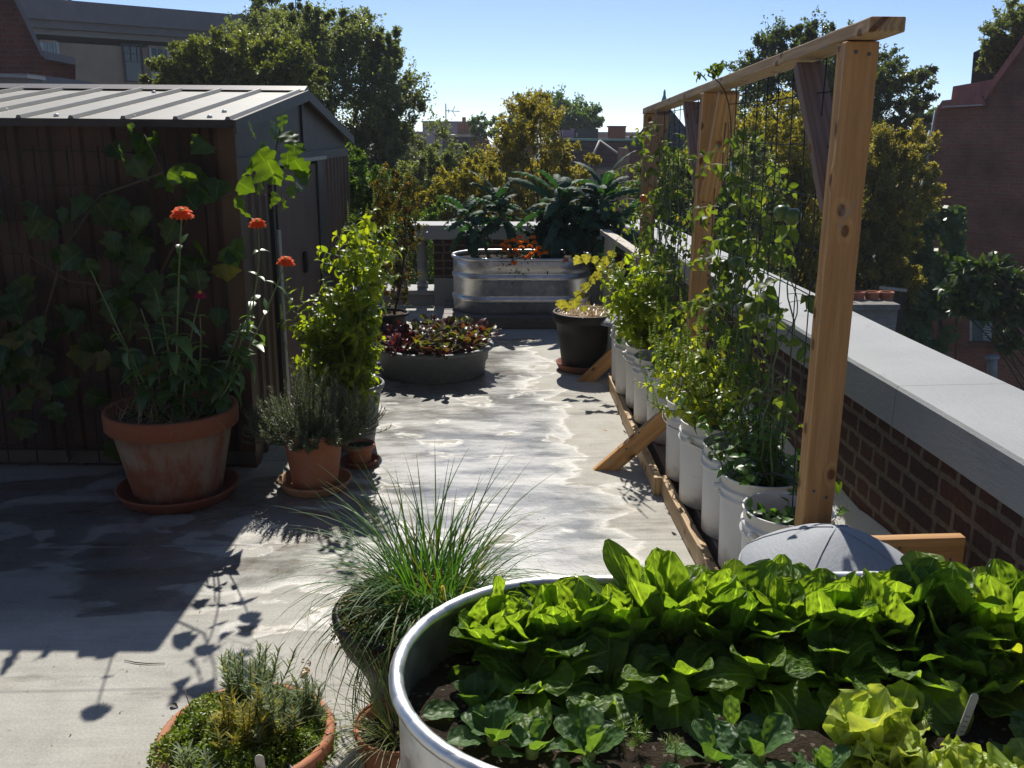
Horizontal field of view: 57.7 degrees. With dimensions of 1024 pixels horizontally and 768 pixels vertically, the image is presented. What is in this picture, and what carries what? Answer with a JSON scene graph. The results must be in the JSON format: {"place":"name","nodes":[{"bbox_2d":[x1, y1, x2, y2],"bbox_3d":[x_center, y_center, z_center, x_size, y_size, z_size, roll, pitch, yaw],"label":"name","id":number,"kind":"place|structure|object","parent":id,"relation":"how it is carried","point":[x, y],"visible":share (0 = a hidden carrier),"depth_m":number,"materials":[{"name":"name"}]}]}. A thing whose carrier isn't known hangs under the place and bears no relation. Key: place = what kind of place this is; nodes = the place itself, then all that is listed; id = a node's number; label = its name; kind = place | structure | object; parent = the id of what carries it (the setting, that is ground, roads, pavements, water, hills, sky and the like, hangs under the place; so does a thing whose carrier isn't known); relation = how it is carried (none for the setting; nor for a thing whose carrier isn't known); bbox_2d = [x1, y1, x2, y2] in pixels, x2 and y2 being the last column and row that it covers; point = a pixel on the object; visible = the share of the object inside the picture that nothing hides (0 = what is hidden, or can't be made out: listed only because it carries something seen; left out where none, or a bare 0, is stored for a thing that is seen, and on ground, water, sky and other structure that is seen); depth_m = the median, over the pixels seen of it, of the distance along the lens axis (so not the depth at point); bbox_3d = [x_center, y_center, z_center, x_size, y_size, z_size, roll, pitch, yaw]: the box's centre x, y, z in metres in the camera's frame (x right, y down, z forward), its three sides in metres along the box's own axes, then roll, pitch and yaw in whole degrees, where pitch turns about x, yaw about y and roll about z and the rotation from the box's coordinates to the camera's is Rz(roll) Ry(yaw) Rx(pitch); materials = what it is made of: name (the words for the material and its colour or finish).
{"place":"outdoors","nodes":[
{"label":"outdoors","id":0,"kind":"place"},
{"bbox_2d":[72,0,1023,144],"label":"sky","id":1,"kind":"structure","parent":0,"point":[622,55],"materials":[{"name":"blue"}]},
{"bbox_2d":[357,143,922,305],"bbox_3d":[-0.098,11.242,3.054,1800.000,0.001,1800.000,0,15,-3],"label":"street ground","id":2,"kind":"structure","parent":0,"point":[534,218],"depth_m":127.08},
{"bbox_2d":[0,0,75,79],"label":"brick house","id":3,"kind":"structure","parent":2,"relation":"on","point":[21,51],"depth_m":13.83,"materials":[{"name":"brick"}]},
{"bbox_2d":[19,0,246,84],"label":"apartment block","id":4,"kind":"structure","parent":2,"relation":"on","point":[103,43],"depth_m":28.89,"materials":[{"name":"beige paint"}]},
{"bbox_2d":[148,24,330,99],"bbox_3d":[-5.120,-0.085,18.805,3.323,13.522,1.908,0,15,-3],"label":"oak tree","id":5,"kind":"object","parent":2,"relation":"on","point":[270,61],"visible":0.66,"depth_m":17.00,"materials":[{"name":"green plant"}]},
{"bbox_2d":[138,0,456,305],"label":"oak tree","id":6,"kind":"object","parent":2,"relation":"on","point":[376,60],"visible":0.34,"depth_m":19.37,"materials":[{"name":"green plant"}]},
{"bbox_2d":[0,306,695,767],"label":"roof deck","id":7,"kind":"structure","parent":2,"relation":"on","point":[100,582],"depth_m":3.84,"materials":[{"name":"concrete"}]},
{"bbox_2d":[114,466,238,513],"bbox_3d":[-1.556,0.488,4.340,0.550,0.056,0.550,0,15,-3],"label":"plant saucer","id":8,"kind":"object","parent":7,"relation":"on","point":[124,493],"visible":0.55,"depth_m":4.18,"materials":[{"name":"ceramic"}]},
{"bbox_2d":[101,390,238,504],"bbox_3d":[-1.555,0.301,4.289,0.588,0.416,0.588,0,15,-3],"label":"terracotta pot","id":9,"kind":"object","parent":8,"relation":"on","point":[161,466],"visible":0.73,"depth_m":4.11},
{"bbox_2d":[151,206,200,420],"bbox_3d":[-1.436,-0.265,3.951,0.206,1.002,0.622,-6,16,-21],"label":"zinnia","id":10,"kind":"object","parent":9,"relation":"in","point":[183,343],"visible":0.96,"depth_m":3.98,"materials":[{"name":"green plant"}]},
{"bbox_2d":[0,83,354,467],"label":"garden shed","id":11,"kind":"structure","parent":7,"relation":"on","point":[81,117],"depth_m":4.56,"materials":[{"name":"wood"}]},
{"bbox_2d":[274,163,323,407],"bbox_3d":[-1.280,-0.627,5.697,0.055,1.380,1.040,1,15,0],"label":"door","id":12,"kind":"structure","parent":11,"relation":"in","point":[299,228],"depth_m":5.60,"materials":[{"name":"beige metal"}]},
{"bbox_3d":[-3.195,-0.359,4.462,3.223,1.540,0.020,1,15,0],"label":"wire trellis","id":13,"kind":"object","parent":11,"relation":"attached to","visible":0},
{"bbox_2d":[0,114,311,461],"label":"grape vine","id":14,"kind":"object","parent":13,"relation":"attached to","point":[130,254],"visible":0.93,"depth_m":4.30,"materials":[{"name":"green plant"}]},
{"bbox_2d":[154,683,334,767],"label":"terracotta pot","id":15,"kind":"object","parent":7,"relation":"on","point":[318,754],"visible":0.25,"depth_m":2.13,"materials":[{"name":"ceramic"}]},
{"bbox_2d":[145,678,340,767],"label":"sedum","id":16,"kind":"object","parent":15,"relation":"in","point":[176,733],"visible":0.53,"depth_m":2.10,"materials":[{"name":"green plant"}]},
{"bbox_2d":[202,679,289,765],"bbox_3d":[-0.612,0.759,2.103,0.189,0.187,0.163,-10,19,-35],"label":"thyme","id":17,"kind":"object","parent":15,"relation":"in","point":[225,722],"visible":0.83,"depth_m":2.08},
{"bbox_2d":[212,639,300,706],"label":"lavender","id":18,"kind":"object","parent":15,"relation":"in","point":[236,677],"visible":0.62,"depth_m":2.24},
{"bbox_2d":[231,680,303,754],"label":"lavender","id":19,"kind":"object","parent":15,"relation":"in","point":[292,714],"visible":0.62,"depth_m":2.11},
{"bbox_2d":[278,467,351,497],"bbox_3d":[-0.941,0.469,4.449,0.350,0.046,0.350,0,15,-3],"label":"plant saucer","id":20,"kind":"object","parent":7,"relation":"on","point":[289,488],"visible":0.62,"depth_m":4.36,"materials":[{"name":"ceramic"}]},
{"bbox_2d":[280,420,345,489],"bbox_3d":[-0.940,0.346,4.415,0.314,0.276,0.314,0,15,-3],"label":"terracotta pot","id":21,"kind":"object","parent":20,"relation":"on","point":[310,472],"visible":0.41,"depth_m":4.32,"materials":[{"name":"ceramic"}]},
{"bbox_2d":[240,353,392,455],"bbox_3d":[-0.929,0.068,4.345,0.737,0.434,0.561,0,15,-3],"label":"rosemary","id":22,"kind":"object","parent":21,"relation":"in","point":[305,421],"visible":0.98,"depth_m":4.30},
{"bbox_2d":[323,376,384,447],"bbox_3d":[-0.872,0.153,5.051,0.368,0.341,0.368,0,15,-3],"label":"resin pot","id":23,"kind":"object","parent":7,"relation":"on","point":[379,386],"visible":0.2,"depth_m":4.98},
{"bbox_2d":[276,186,404,412],"bbox_3d":[-0.909,-0.390,4.840,0.704,1.297,0.548,6,16,20],"label":"shrub","id":24,"kind":"object","parent":23,"relation":"in","point":[344,343],"visible":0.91,"depth_m":4.78,"materials":[{"name":"green plant"}]},
{"bbox_2d":[345,142,412,248],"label":"shrub","id":25,"kind":"object","parent":7,"relation":"on","point":[358,199],"visible":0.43,"depth_m":8.00,"materials":[{"name":"green plant"}]},
{"bbox_2d":[372,308,408,328],"bbox_3d":[-0.980,-0.446,7.404,0.324,0.261,0.324,0,15,-3],"label":"nursery pot","id":26,"kind":"object","parent":7,"relation":"on","point":[391,318],"visible":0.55,"depth_m":7.29,"materials":[{"name":"black plastic"}]},
{"bbox_2d":[362,161,428,313],"bbox_3d":[-0.916,-1.125,7.220,0.444,1.181,0.464,-14,21,-43],"label":"shrub","id":27,"kind":"object","parent":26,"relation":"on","point":[381,217],"visible":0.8,"depth_m":7.17,"materials":[{"name":"green plant"}]},
{"bbox_2d":[332,575,475,702],"bbox_3d":[-0.277,0.797,2.662,0.458,0.361,0.458,0,15,-3],"label":"glazed pot","id":28,"kind":"object","parent":7,"relation":"on","point":[344,634],"visible":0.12,"depth_m":2.49,"materials":[{"name":"grey ceramic"}]},
{"bbox_2d":[330,570,476,668],"bbox_3d":[-0.277,0.632,2.600,0.467,0.139,0.464,0,15,-3],"label":"thyme","id":29,"kind":"object","parent":28,"relation":"in","point":[378,617],"visible":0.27,"depth_m":2.53,"materials":[{"name":"green plant"}]},
{"bbox_2d":[260,447,581,744],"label":"chives","id":30,"kind":"object","parent":28,"relation":"in","point":[403,571],"visible":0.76,"depth_m":2.66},
{"bbox_2d":[330,500,530,708],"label":"chives","id":31,"kind":"object","parent":28,"relation":"in","point":[437,603],"visible":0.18,"depth_m":2.49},
{"bbox_2d":[372,333,493,383],"bbox_3d":[-0.558,-0.194,6.581,0.864,0.214,0.864,0,15,-3],"label":"round tub","id":32,"kind":"object","parent":7,"relation":"on","point":[409,366],"visible":0.66,"depth_m":6.26,"materials":[{"name":"grey plastic"}]},
{"bbox_2d":[352,221,622,305],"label":"parapet wall","id":33,"kind":"structure","parent":7,"relation":"on","point":[438,292],"depth_m":9.04,"materials":[{"name":"grey paint"}]},
{"bbox_2d":[442,299,594,328],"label":"timber platform","id":34,"kind":"structure","parent":7,"relation":"on","point":[523,321],"depth_m":8.04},
{"bbox_2d":[451,249,590,313],"bbox_3d":[0.084,-0.938,8.433,1.268,0.490,0.689,0,15,-3],"label":"stock tank","id":35,"kind":"object","parent":34,"relation":"on","point":[482,282],"visible":0.73,"depth_m":8.14,"materials":[{"name":"metal"}]},
{"bbox_2d":[441,195,493,257],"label":"kale plant","id":36,"kind":"object","parent":35,"relation":"on","point":[474,240],"visible":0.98,"depth_m":8.18,"materials":[{"name":"green plant"}]},
{"bbox_2d":[468,171,530,257],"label":"kale plant","id":37,"kind":"object","parent":35,"relation":"on","point":[497,197],"visible":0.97,"depth_m":8.25,"materials":[{"name":"green plant"}]},
{"bbox_2d":[521,197,585,257],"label":"kale plant","id":38,"kind":"object","parent":35,"relation":"on","point":[556,246],"visible":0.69,"depth_m":8.21,"materials":[{"name":"green plant"}]},
{"bbox_2d":[508,169,601,255],"bbox_3d":[0.407,-1.533,8.400,0.912,0.806,0.650,-6,17,-23],"label":"kale plant","id":39,"kind":"object","parent":35,"relation":"on","point":[558,181],"visible":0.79,"depth_m":8.28,"materials":[{"name":"green plant"}]},
{"bbox_2d":[566,150,640,256],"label":"kale plant","id":40,"kind":"object","parent":35,"relation":"on","point":[607,186],"visible":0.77,"depth_m":8.29,"materials":[{"name":"green plant"}]},
{"bbox_2d":[556,357,588,374],"bbox_3d":[0.518,-0.136,6.702,0.406,0.056,0.406,0,15,-3],"label":"plant saucer","id":41,"kind":"object","parent":7,"relation":"on","point":[572,370],"visible":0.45,"depth_m":6.55,"materials":[{"name":"ceramic"}]},
{"bbox_2d":[552,306,609,367],"bbox_3d":[0.519,-0.319,6.652,0.468,0.411,0.468,0,15,-3],"label":"resin pot","id":42,"kind":"object","parent":41,"relation":"on","point":[582,341],"visible":0.62,"depth_m":6.49,"materials":[{"name":"plastic"}]},
{"bbox_2d":[607,373,676,494],"bbox_3d":[0.863,0.226,5.311,0.422,0.091,1.951,0,15,-1],"label":"timber bearer","id":43,"kind":"object","parent":7,"relation":"on","point":[651,456],"visible":0.35,"depth_m":4.75,"materials":[{"name":"brown wood"}]},
{"bbox_2d":[622,341,677,408],"bbox_3d":[0.811,-0.051,5.445,0.318,0.373,0.317,11,19,35],"label":"white bucket","id":44,"kind":"object","parent":43,"relation":"on","point":[629,352],"visible":0.24,"depth_m":5.40,"materials":[{"name":"plastic"}]},
{"bbox_2d":[597,234,680,349],"bbox_3d":[0.731,-0.476,5.161,0.493,0.730,0.592,6,16,21],"label":"basil","id":45,"kind":"object","parent":44,"relation":"in","point":[638,319],"visible":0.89,"depth_m":5.08,"materials":[{"name":"green plant"}]},
{"bbox_2d":[633,350,668,424],"bbox_3d":[0.826,0.027,5.159,0.318,0.373,0.317,-3,16,-14],"label":"white bucket","id":46,"kind":"object","parent":43,"relation":"on","point":[640,405],"visible":0.24,"depth_m":5.10,"materials":[{"name":"plastic"}]},
{"bbox_2d":[629,134,716,358],"bbox_3d":[0.890,-0.769,5.271,0.509,1.255,0.831,0,15,-3],"label":"tomato plant","id":47,"kind":"object","parent":46,"relation":"in","point":[659,244],"visible":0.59,"depth_m":5.18,"materials":[{"name":"green plant"}]},
{"bbox_2d":[661,475,720,569],"bbox_3d":[0.934,0.685,3.621,0.439,0.090,1.630,0,15,-3],"label":"timber bearer","id":48,"kind":"object","parent":7,"relation":"on","point":[702,546],"visible":0.16,"depth_m":3.87,"materials":[{"name":"brown wood"}]},
{"bbox_2d":[662,391,690,481],"bbox_3d":[0.859,0.253,4.327,0.317,0.373,0.318,-8,18,-30],"label":"white bucket","id":49,"kind":"object","parent":48,"relation":"on","point":[672,470],"visible":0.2,"depth_m":4.28,"materials":[{"name":"plastic"}]},
{"bbox_2d":[653,122,789,399],"bbox_3d":[0.925,-0.408,3.847,0.492,1.305,0.799,0,15,-3],"label":"tomato plant","id":50,"kind":"object","parent":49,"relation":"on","point":[731,228],"visible":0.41,"depth_m":3.90,"materials":[{"name":"green plant"}]},
{"bbox_2d":[678,415,750,510],"bbox_3d":[0.877,0.334,4.031,0.318,0.373,0.317,-2,15,-8],"label":"white bucket","id":51,"kind":"object","parent":48,"relation":"on","point":[691,470],"visible":0.32,"depth_m":3.96,"materials":[{"name":"plastic"}]},
{"bbox_2d":[633,316,758,429],"bbox_3d":[0.722,-0.017,3.746,0.454,0.586,0.589,2,15,5],"label":"basil","id":52,"kind":"object","parent":51,"relation":"in","point":[691,377],"visible":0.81,"depth_m":3.75,"materials":[{"name":"green plant"}]},
{"bbox_2d":[701,432,779,539],"bbox_3d":[0.913,0.417,3.725,0.318,0.373,0.317,-5,16,-19],"label":"white bucket","id":53,"kind":"object","parent":48,"relation":"on","point":[710,513],"visible":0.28,"depth_m":3.68,"materials":[{"name":"plastic"}]},
{"bbox_2d":[687,162,798,452],"bbox_3d":[0.871,-0.277,3.647,0.532,1.156,0.497,14,20,40],"label":"tomato plant","id":54,"kind":"object","parent":53,"relation":"on","point":[732,264],"visible":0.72,"depth_m":3.63,"materials":[{"name":"green plant"}]},
{"bbox_2d":[714,459,796,566],"bbox_3d":[0.905,0.498,3.427,0.318,0.373,0.317,13,19,38],"label":"white bucket","id":55,"kind":"object","parent":48,"relation":"on","point":[732,493],"visible":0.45,"depth_m":3.35,"materials":[{"name":"plastic"}]},
{"bbox_2d":[667,396,801,492],"bbox_3d":[0.836,0.221,3.333,0.489,0.377,0.407,12,19,35],"label":"basil","id":56,"kind":"object","parent":55,"relation":"on","point":[747,469],"visible":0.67,"depth_m":3.33,"materials":[{"name":"green plant"}]},
{"bbox_2d":[707,205,841,494],"bbox_3d":[0.933,-0.111,3.270,0.435,1.034,0.657,0,15,-3],"label":"tomato plant","id":57,"kind":"object","parent":55,"relation":"in","point":[786,214],"visible":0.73,"depth_m":3.22,"materials":[{"name":"green plant"}]},
{"bbox_2d":[739,491,836,550],"bbox_3d":[0.914,0.588,3.095,0.318,0.373,0.317,0,15,-3],"label":"white bucket","id":58,"kind":"object","parent":48,"relation":"on","point":[756,525],"visible":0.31,"depth_m":3.08,"materials":[{"name":"plastic"}]},
{"bbox_2d":[388,571,1023,767],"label":"stock tank","id":59,"kind":"object","parent":7,"relation":"on","point":[424,660],"visible":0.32,"depth_m":1.88,"materials":[{"name":"metal"}]},
{"bbox_2d":[423,660,500,719],"bbox_3d":[-0.104,0.662,1.943,0.163,0.086,0.169,0,15,-3],"label":"spinach","id":60,"kind":"object","parent":59,"relation":"in","point":[469,686],"visible":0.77,"depth_m":1.94,"materials":[{"name":"green plant"}]},
{"bbox_2d":[447,695,536,747],"bbox_3d":[-0.045,0.686,1.839,0.170,0.096,0.134,-4,16,-15],"label":"spinach","id":61,"kind":"object","parent":59,"relation":"in","point":[492,727],"visible":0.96,"depth_m":1.85,"materials":[{"name":"green plant"}]},
{"bbox_2d":[446,576,545,653],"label":"lettuce","id":62,"kind":"object","parent":59,"relation":"in","point":[477,625],"visible":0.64,"depth_m":2.09,"materials":[{"name":"green plant"}]},
{"bbox_2d":[446,633,608,732],"bbox_3d":[0.050,0.636,2.001,0.290,0.154,0.329,-11,19,-37],"label":"lettuce","id":63,"kind":"object","parent":59,"relation":"in","point":[528,672],"visible":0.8,"depth_m":1.99,"materials":[{"name":"green plant"}]},
{"bbox_2d":[490,576,612,658],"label":"lettuce","id":64,"kind":"object","parent":59,"relation":"in","point":[559,615],"visible":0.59,"depth_m":2.07,"materials":[{"name":"green plant"}]},
{"bbox_2d":[553,705,624,767],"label":"spinach","id":65,"kind":"object","parent":59,"relation":"in","point":[590,726],"visible":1,"depth_m":1.81,"materials":[{"name":"green plant"}]},
{"bbox_2d":[559,573,665,651],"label":"lettuce","id":66,"kind":"object","parent":59,"relation":"in","point":[610,613],"visible":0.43,"depth_m":2.07,"materials":[{"name":"green plant"}]},
{"bbox_2d":[543,619,691,725],"bbox_3d":[0.211,0.636,2.011,0.349,0.188,0.299,0,15,-3],"label":"lettuce","id":67,"kind":"object","parent":59,"relation":"in","point":[614,694],"visible":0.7,"depth_m":1.96,"materials":[{"name":"green plant"}]},
{"bbox_2d":[574,539,747,669],"bbox_3d":[0.356,0.511,2.155,0.370,0.274,0.343,13,19,38],"label":"lettuce","id":68,"kind":"object","parent":59,"relation":"in","point":[661,594],"visible":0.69,"depth_m":2.10,"materials":[{"name":"green plant"}]},
{"bbox_2d":[617,633,755,735],"bbox_3d":[0.363,0.633,1.998,0.320,0.179,0.306,-10,19,-35],"label":"lettuce","id":69,"kind":"object","parent":59,"relation":"in","point":[719,675],"visible":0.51,"depth_m":1.96,"materials":[{"name":"green plant"}]},
{"bbox_2d":[666,717,758,767],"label":"spinach","id":70,"kind":"object","parent":59,"relation":"in","point":[705,733],"visible":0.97,"depth_m":1.80,"materials":[{"name":"green plant"}]},
{"bbox_2d":[689,559,795,647],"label":"lettuce","id":71,"kind":"object","parent":59,"relation":"in","point":[725,623],"visible":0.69,"depth_m":2.09,"materials":[{"name":"green plant"}]},
{"bbox_2d":[717,712,794,767],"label":"spinach","id":72,"kind":"object","parent":59,"relation":"in","point":[775,733],"visible":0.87,"depth_m":1.81,"materials":[{"name":"green plant"}]},
{"bbox_2d":[687,638,837,730],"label":"lettuce","id":73,"kind":"object","parent":59,"relation":"in","point":[798,704],"visible":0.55,"depth_m":1.97,"materials":[{"name":"green plant"}]},
{"bbox_2d":[710,554,877,663],"bbox_3d":[0.616,0.545,2.132,0.331,0.224,0.290,-7,17,-27],"label":"lettuce","id":74,"kind":"object","parent":59,"relation":"in","point":[788,594],"visible":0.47,"depth_m":2.13,"materials":[{"name":"green plant"}]},
{"bbox_2d":[769,621,899,721],"bbox_3d":[0.717,0.625,2.036,0.286,0.165,0.326,15,21,42],"label":"spinach","id":75,"kind":"object","parent":59,"relation":"in","point":[865,649],"visible":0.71,"depth_m":2.04,"materials":[{"name":"green plant"}]},
{"bbox_2d":[757,564,914,653],"bbox_3d":[0.732,0.544,2.128,0.348,0.230,0.346,7,16,22],"label":"lettuce","id":76,"kind":"object","parent":59,"relation":"in","point":[833,598],"visible":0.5,"depth_m":2.09,"materials":[{"name":"green plant"}]},
{"bbox_2d":[822,683,898,752],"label":"lettuce","id":77,"kind":"object","parent":59,"relation":"in","point":[853,713],"visible":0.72,"depth_m":1.80,"materials":[{"name":"green plant"}]},
{"bbox_2d":[837,711,940,767],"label":"lettuce","id":78,"kind":"object","parent":59,"relation":"in","point":[908,749],"visible":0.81,"depth_m":1.74,"materials":[{"name":"green plant"}]},
{"bbox_2d":[805,557,973,653],"bbox_3d":[0.870,0.535,2.149,0.346,0.239,0.316,6,16,20],"label":"lettuce","id":79,"kind":"object","parent":59,"relation":"in","point":[897,593],"visible":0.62,"depth_m":2.10,"materials":[{"name":"green plant"}]},
{"bbox_2d":[830,626,989,736],"bbox_3d":[0.868,0.622,2.035,0.363,0.132,0.367,0,15,-3],"label":"lettuce","id":80,"kind":"object","parent":59,"relation":"in","point":[950,704],"visible":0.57,"depth_m":1.96,"materials":[{"name":"green plant"}]},
{"bbox_2d":[877,550,1018,640],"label":"lettuce","id":81,"kind":"object","parent":59,"relation":"in","point":[960,574],"visible":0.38,"depth_m":2.10,"materials":[{"name":"green plant"}]},
{"bbox_2d":[905,622,1023,719],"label":"lettuce","id":82,"kind":"object","parent":59,"relation":"in","point":[996,682],"visible":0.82,"depth_m":1.98,"materials":[{"name":"green plant"}]},
{"bbox_2d":[925,734,1016,767],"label":"lettuce","id":83,"kind":"object","parent":59,"relation":"in","point":[956,752],"visible":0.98,"depth_m":1.74,"materials":[{"name":"green plant"}]},
{"bbox_2d":[936,559,1023,657],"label":"lettuce","id":84,"kind":"object","parent":59,"relation":"in","point":[1001,579],"visible":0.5,"depth_m":2.07,"materials":[{"name":"green plant"}]},
{"bbox_2d":[577,16,965,563],"bbox_3d":[0.789,-0.430,4.363,0.734,2.009,3.764,-1,15,-7],"label":"timber trellis","id":85,"kind":"object","parent":7,"relation":"on","point":[837,131],"visible":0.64,"depth_m":2.78,"materials":[{"name":"brown wood"}]},
{"bbox_2d":[738,523,903,571],"bbox_3d":[0.881,0.686,2.617,0.502,0.612,0.502,0,15,-3],"label":"roof vent","id":86,"kind":"object","parent":7,"relation":"on","point":[832,547],"visible":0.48,"depth_m":2.50,"materials":[{"name":"paint"}]},
{"bbox_2d":[620,219,1023,571],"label":"parapet wall","id":87,"kind":"structure","parent":7,"relation":"on","point":[931,441],"depth_m":3.27,"materials":[{"name":"brick"}]},
{"bbox_2d":[394,138,494,305],"bbox_3d":[-1.223,1.211,17.953,2.010,11.534,1.227,0,15,-3],"label":"street tree","id":88,"kind":"object","parent":2,"relation":"on","point":[434,161],"visible":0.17,"depth_m":16.36,"materials":[{"name":"green plant"}]},
{"bbox_2d":[411,156,505,249],"bbox_3d":[-0.748,2.497,13.605,1.256,11.338,0.667,0,15,-3],"label":"street tree","id":89,"kind":"object","parent":2,"relation":"on","point":[463,186],"visible":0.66,"depth_m":12.14,"materials":[{"name":"green plant"}]},
{"bbox_2d":[458,85,601,221],"bbox_3d":[0.222,1.650,14.934,2.064,12.299,1.427,-6,17,-23],"label":"street tree","id":90,"kind":"object","parent":2,"relation":"on","point":[522,134],"visible":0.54,"depth_m":13.44,"materials":[{"name":"green plant"}]},
{"bbox_2d":[466,85,604,176],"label":"street tree","id":91,"kind":"object","parent":2,"relation":"on","point":[585,117],"visible":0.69,"depth_m":45.90,"materials":[{"name":"green plant"}]},
{"bbox_2d":[536,126,632,219],"bbox_3d":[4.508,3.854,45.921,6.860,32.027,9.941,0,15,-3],"label":"tiled house","id":92,"kind":"structure","parent":2,"relation":"on","point":[606,150],"depth_m":39.32,"materials":[{"name":"brick"}]},
{"bbox_2d":[628,129,792,281],"bbox_3d":[2.711,2.090,14.216,2.370,11.867,1.569,0,15,-3],"label":"street tree","id":93,"kind":"object","parent":2,"relation":"on","point":[748,154],"visible":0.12,"depth_m":12.68,"materials":[{"name":"green plant"}]},
{"bbox_2d":[717,83,869,292],"bbox_3d":[4.428,1.290,16.147,2.458,12.434,1.772,0,15,-3],"label":"street tree","id":94,"kind":"object","parent":2,"relation":"on","point":[806,226],"visible":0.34,"depth_m":14.62,"materials":[{"name":"green plant"}]},
{"bbox_2d":[721,6,941,278],"bbox_3d":[7.255,-1.599,23.019,5.106,14.448,3.572,0,15,-3],"label":"street tree","id":95,"kind":"object","parent":2,"relation":"on","point":[888,85],"visible":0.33,"depth_m":21.09,"materials":[{"name":"green plant"}]},
{"bbox_2d":[852,290,899,330],"bbox_3d":[4.783,2.837,13.883,0.830,8.529,0.950,0,15,-3],"label":"chimney stack","id":96,"kind":"object","parent":2,"relation":"on","point":[881,307],"visible":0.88,"depth_m":12.46,"materials":[{"name":"concrete"}]},
{"bbox_2d":[854,117,949,308],"bbox_3d":[6.566,1.125,17.718,1.961,11.963,1.906,13,19,38],"label":"street tree","id":97,"kind":"object","parent":2,"relation":"on","point":[886,238],"visible":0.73,"depth_m":16.22,"materials":[{"name":"green plant"}]},
{"bbox_2d":[919,33,1023,389],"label":"brick house","id":98,"kind":"structure","parent":2,"relation":"on","point":[978,124],"depth_m":19.24,"materials":[{"name":"red brick"}]},
{"bbox_2d":[900,204,967,359],"bbox_3d":[8.295,-1.427,18.425,1.858,4.199,0.515,0,15,-3],"label":"ivy","id":99,"kind":"object","parent":98,"relation":"on","point":[934,263],"visible":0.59,"depth_m":18.24,"materials":[{"name":"green plant"}]},
{"bbox_2d":[933,249,1023,390],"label":"magnolia tree","id":100,"kind":"object","parent":2,"relation":"on","point":[969,286],"visible":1,"depth_m":13.92,"materials":[{"name":"green plant"}]},
{"bbox_2d":[975,0,1023,75],"bbox_3d":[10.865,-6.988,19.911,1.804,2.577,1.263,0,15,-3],"label":"tree","id":101,"kind":"object","parent":2,"relation":"on","point":[998,46],"visible":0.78,"depth_m":19.65,"materials":[{"name":"green plant"}]},
{"bbox_3d":[-0.274,1.058,2.334,0.216,0.029,0.216,0,15,-3],"label":"plant saucer","id":102,"kind":"object","parent":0,"visible":0},
{"bbox_2d":[353,698,399,767],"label":"terracotta pot","id":103,"kind":"object","parent":102,"relation":"on","point":[371,763],"visible":0.28,"depth_m":2.24,"materials":[{"name":"ceramic"}]},
{"bbox_2d":[300,629,399,767],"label":"grass","id":104,"kind":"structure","parent":103,"relation":"in","point":[382,712],"depth_m":2.27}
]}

